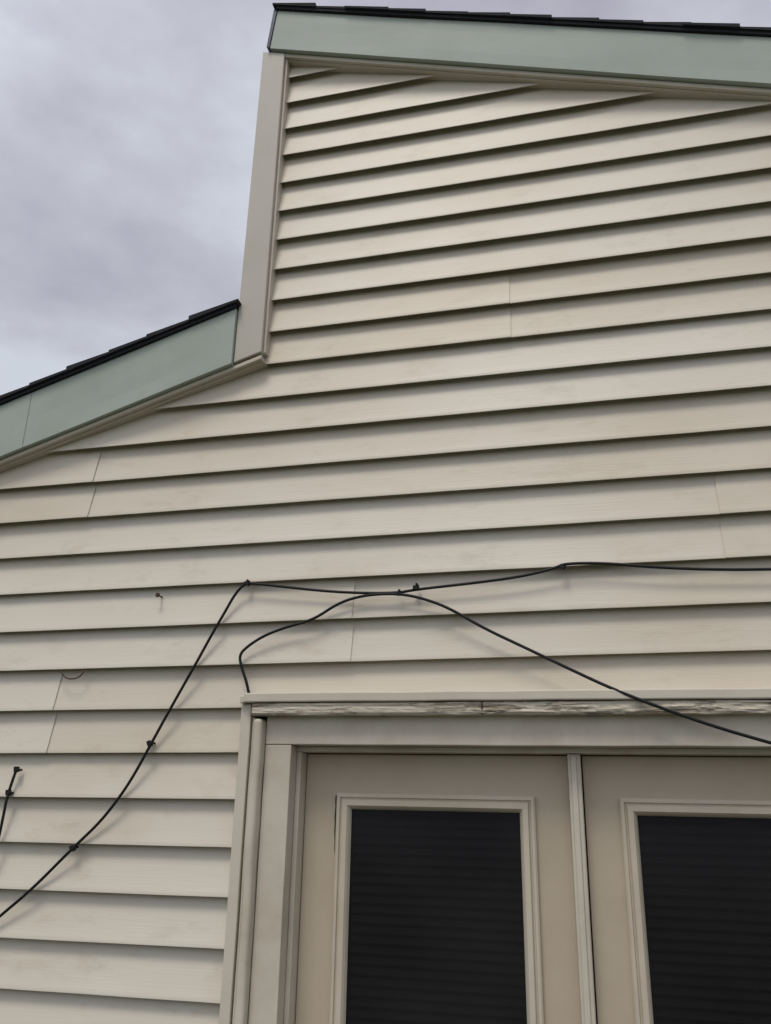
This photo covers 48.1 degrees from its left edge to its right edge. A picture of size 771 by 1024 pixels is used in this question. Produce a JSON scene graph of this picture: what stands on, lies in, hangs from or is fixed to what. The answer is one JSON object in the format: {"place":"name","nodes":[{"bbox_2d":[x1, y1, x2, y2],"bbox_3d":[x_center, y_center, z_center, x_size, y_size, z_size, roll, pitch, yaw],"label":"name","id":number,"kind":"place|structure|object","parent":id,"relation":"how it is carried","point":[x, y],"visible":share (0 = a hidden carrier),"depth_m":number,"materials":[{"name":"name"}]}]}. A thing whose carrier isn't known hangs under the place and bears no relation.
{"place":"outdoors","nodes":[
{"label":"outdoors","id":0,"kind":"place"},
{"bbox_2d":[252,702,482,716],"bbox_3d":[-0.053,0.497,2.169,0.594,0.036,0.040,-4,-21,13],"label":"weathered head board","id":1,"kind":"object","parent":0,"point":[370,709],"visible":1,"depth_m":2.15,"materials":[{"name":"paint"}]},
{"bbox_2d":[0,0,770,394],"label":"sky","id":2,"kind":"structure","parent":0,"point":[128,127],"materials":[{"name":"grey"}]},
{"label":"lawn","id":3,"kind":"structure","parent":0,"visible":0},
{"bbox_3d":[0.416,2.505,1.357,1.464,0.060,0.200,-4,-21,13],"label":"door sill","id":4,"kind":"object","parent":3,"relation":"on","visible":0},
{"bbox_2d":[283,752,307,1023],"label":"door frame","id":5,"kind":"object","parent":4,"relation":"on","point":[295,907],"visible":0.59,"depth_m":2.13,"materials":[{"name":"paint"}]},
{"bbox_2d":[295,754,581,1023],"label":"leaf","id":6,"kind":"object","parent":4,"relation":"on","point":[543,781],"visible":0.57,"depth_m":2.12,"materials":[{"name":"paint"}]},
{"bbox_2d":[346,809,526,1023],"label":"glass","id":7,"kind":"object","parent":6,"relation":"in","point":[436,929],"visible":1,"depth_m":2.06,"materials":[{"name":"black glass"}]},
{"bbox_2d":[329,793,543,1023],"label":"glazing bead","id":8,"kind":"object","parent":6,"relation":"attached to","point":[523,806],"visible":1,"depth_m":2.09,"materials":[{"name":"paint"}]},
{"bbox_2d":[334,796,336,852],"bbox_3d":[-0.127,0.793,2.192,0.007,0.138,0.001,-4,-21,13],"label":"wood split","id":9,"kind":"object","parent":8,"relation":"attached to","point":[335,820],"visible":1,"depth_m":2.19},
{"bbox_2d":[567,754,595,1023],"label":"astragal","id":10,"kind":"object","parent":4,"relation":"on","point":[586,900],"visible":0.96,"depth_m":1.98,"materials":[{"name":"paint"}]},
{"bbox_2d":[570,755,590,1023],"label":"astragal bead","id":11,"kind":"object","parent":10,"relation":"attached to","point":[587,1010],"visible":1,"depth_m":1.97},
{"bbox_2d":[582,756,770,1023],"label":"leaf","id":12,"kind":"object","parent":4,"relation":"on","point":[609,782],"visible":0.73,"depth_m":2.02,"materials":[{"name":"paint"}]},
{"bbox_2d":[619,798,770,1023],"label":"glazing bead","id":13,"kind":"object","parent":12,"relation":"attached to","point":[631,809],"visible":1,"depth_m":1.98,"materials":[{"name":"paint"}]},
{"bbox_2d":[637,815,770,1023],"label":"glass","id":14,"kind":"object","parent":12,"relation":"in","point":[706,881],"visible":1,"depth_m":1.93,"materials":[{"name":"black glass"}]},
{"bbox_3d":[0.435,0.409,2.192,7.000,4.568,0.120,-4,-21,13],"label":"front wall","id":15,"kind":"object","parent":3,"relation":"on","visible":0},
{"bbox_2d":[219,704,256,1023],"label":"casing channel","id":16,"kind":"object","parent":15,"relation":"attached to","point":[233,916],"visible":0.76,"depth_m":2.11,"materials":[{"name":"plastic"}]},
{"bbox_2d":[232,718,256,1023],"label":"brickmould back","id":17,"kind":"object","parent":15,"relation":"attached to","point":[234,1004],"visible":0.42,"depth_m":2.08,"materials":[{"name":"paint"}]},
{"bbox_2d":[234,719,266,1023],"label":"brickmould","id":18,"kind":"object","parent":15,"relation":"attached to","point":[252,842],"visible":0.84,"depth_m":2.09,"materials":[{"name":"paint"}]},
{"bbox_2d":[234,52,285,364],"bbox_3d":[-0.392,-1.020,2.877,0.090,1.249,0.125,-4,-21,13],"label":"corner post","id":19,"kind":"object","parent":15,"relation":"attached to","point":[250,335],"visible":0.61,"depth_m":2.79,"materials":[{"name":"plastic"}]},
{"bbox_2d":[263,59,290,356],"bbox_3d":[-0.352,-1.031,2.840,0.010,1.186,0.041,-4,-21,13],"label":"corner post flange","id":20,"kind":"object","parent":19,"relation":"attached to","point":[275,242],"visible":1,"depth_m":2.81,"materials":[{"name":"plastic"}]},
{"bbox_2d":[248,745,297,1023],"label":"frame jamb","id":21,"kind":"object","parent":15,"relation":"attached to","point":[268,978],"visible":0.73,"depth_m":2.09,"materials":[{"name":"paint"}]},
{"bbox_2d":[0,67,770,1023],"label":"lap siding","id":22,"kind":"object","parent":15,"relation":"attached to","point":[516,329],"visible":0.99,"depth_m":2.39,"materials":[{"name":"plastic"}]},
{"bbox_2d":[0,766,22,835],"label":"utility cable","id":23,"kind":"object","parent":22,"relation":"attached to","point":[8,792],"visible":1,"depth_m":2.32,"materials":[{"name":"rubber"}]},
{"bbox_2d":[60,668,84,679],"bbox_3d":[-0.876,0.452,2.408,0.076,0.032,0.013,-4,-21,13],"label":"wire hook","id":24,"kind":"object","parent":22,"relation":"attached to","point":[73,678],"visible":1,"depth_m":2.40,"materials":[{"name":"metal"}]},
{"bbox_2d":[0,355,264,465],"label":"rake channel","id":25,"kind":"object","parent":22,"relation":"attached to","point":[138,407],"visible":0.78,"depth_m":2.65,"materials":[{"name":"plastic"}]},
{"bbox_2d":[0,393,31,459],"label":"rake board end","id":26,"kind":"object","parent":25,"relation":"attached to","point":[14,417],"visible":0.78,"depth_m":2.72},
{"bbox_2d":[23,309,237,449],"bbox_3d":[-0.791,-0.409,2.691,0.678,0.410,0.037,-4,-21,13],"label":"rake board","id":27,"kind":"object","parent":25,"relation":"attached to","point":[202,350],"visible":0.94,"depth_m":2.67,"materials":[{"name":"green wood"}]},
{"bbox_2d":[0,361,267,472],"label":"rake channel lip","id":28,"kind":"object","parent":25,"relation":"attached to","point":[147,411],"visible":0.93,"depth_m":2.67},
{"bbox_2d":[0,562,770,917],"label":"utility cable","id":29,"kind":"object","parent":22,"relation":"attached to","point":[150,744],"visible":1,"depth_m":2.23,"materials":[{"name":"rubber"}]},
{"bbox_2d":[239,589,770,744],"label":"utility cable","id":30,"kind":"object","parent":22,"relation":"attached to","point":[398,593],"visible":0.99,"depth_m":2.15,"materials":[{"name":"rubber"}]},
{"bbox_2d":[285,54,770,95],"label":"rake channel","id":31,"kind":"object","parent":22,"relation":"attached to","point":[593,79],"visible":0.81,"depth_m":2.73,"materials":[{"name":"plastic"}]},
{"bbox_2d":[288,60,770,106],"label":"rake channel lip","id":32,"kind":"object","parent":31,"relation":"attached to","point":[574,85],"visible":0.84,"depth_m":2.74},
{"bbox_2d":[266,715,770,748],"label":"head casing","id":33,"kind":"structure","parent":15,"relation":"attached to","point":[633,731],"depth_m":2.08,"materials":[{"name":"paint"}]},
{"bbox_2d":[297,746,770,756],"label":"head stop","id":34,"kind":"object","parent":33,"relation":"attached to","point":[684,752],"visible":0.79,"depth_m":2.10,"materials":[{"name":"paint"}]},
{"bbox_2d":[483,700,770,715],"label":"weathered head board end","id":35,"kind":"object","parent":33,"relation":"attached to","point":[685,707],"visible":0.99,"depth_m":2.01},
{"bbox_2d":[476,710,485,713],"bbox_3d":[0.231,0.483,2.087,0.024,0.009,0.012,-4,-21,13],"label":"splinter","id":36,"kind":"object","parent":35,"relation":"on","point":[481,711],"visible":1,"depth_m":2.08,"materials":[{"name":"paint"}]},
{"bbox_2d":[244,688,770,703],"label":"head flashing","id":37,"kind":"object","parent":35,"relation":"on","point":[562,695],"visible":0.73,"depth_m":2.07,"materials":[{"name":"plastic"}]},
{"bbox_2d":[240,696,247,703],"bbox_3d":[-0.365,0.496,2.265,0.013,0.020,0.061,-4,-21,13],"label":"head flashing end","id":38,"kind":"object","parent":37,"relation":"attached to","point":[242,700],"visible":0.49,"depth_m":2.24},
{"bbox_2d":[580,756,597,1023],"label":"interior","id":39,"kind":"object","parent":15,"relation":"attached to","point":[589,892],"depth_m":2.04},
{"bbox_3d":[1.137,1.432,4.908,6.980,4.554,5.848,-4,-21,13],"label":"wall body","id":40,"kind":"object","parent":3,"relation":"on","visible":0},
{"bbox_2d":[0,299,240,405],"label":"roof","id":41,"kind":"structure","parent":40,"relation":"attached to","point":[192,320],"depth_m":2.71,"materials":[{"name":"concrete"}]},
{"bbox_2d":[272,3,770,36],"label":"roof","id":42,"kind":"structure","parent":40,"relation":"attached to","point":[734,29],"depth_m":2.77,"materials":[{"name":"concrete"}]},
{"bbox_2d":[267,10,277,52],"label":"eave edge trim","id":43,"kind":"structure","parent":42,"relation":"attached to","point":[275,12],"depth_m":3.05,"materials":[{"name":"metal"}]},
{"bbox_2d":[270,11,770,88],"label":"rake board","id":44,"kind":"object","parent":42,"relation":"attached to","point":[732,60],"visible":0.99,"depth_m":2.75,"materials":[{"name":"green wood"}]}
]}

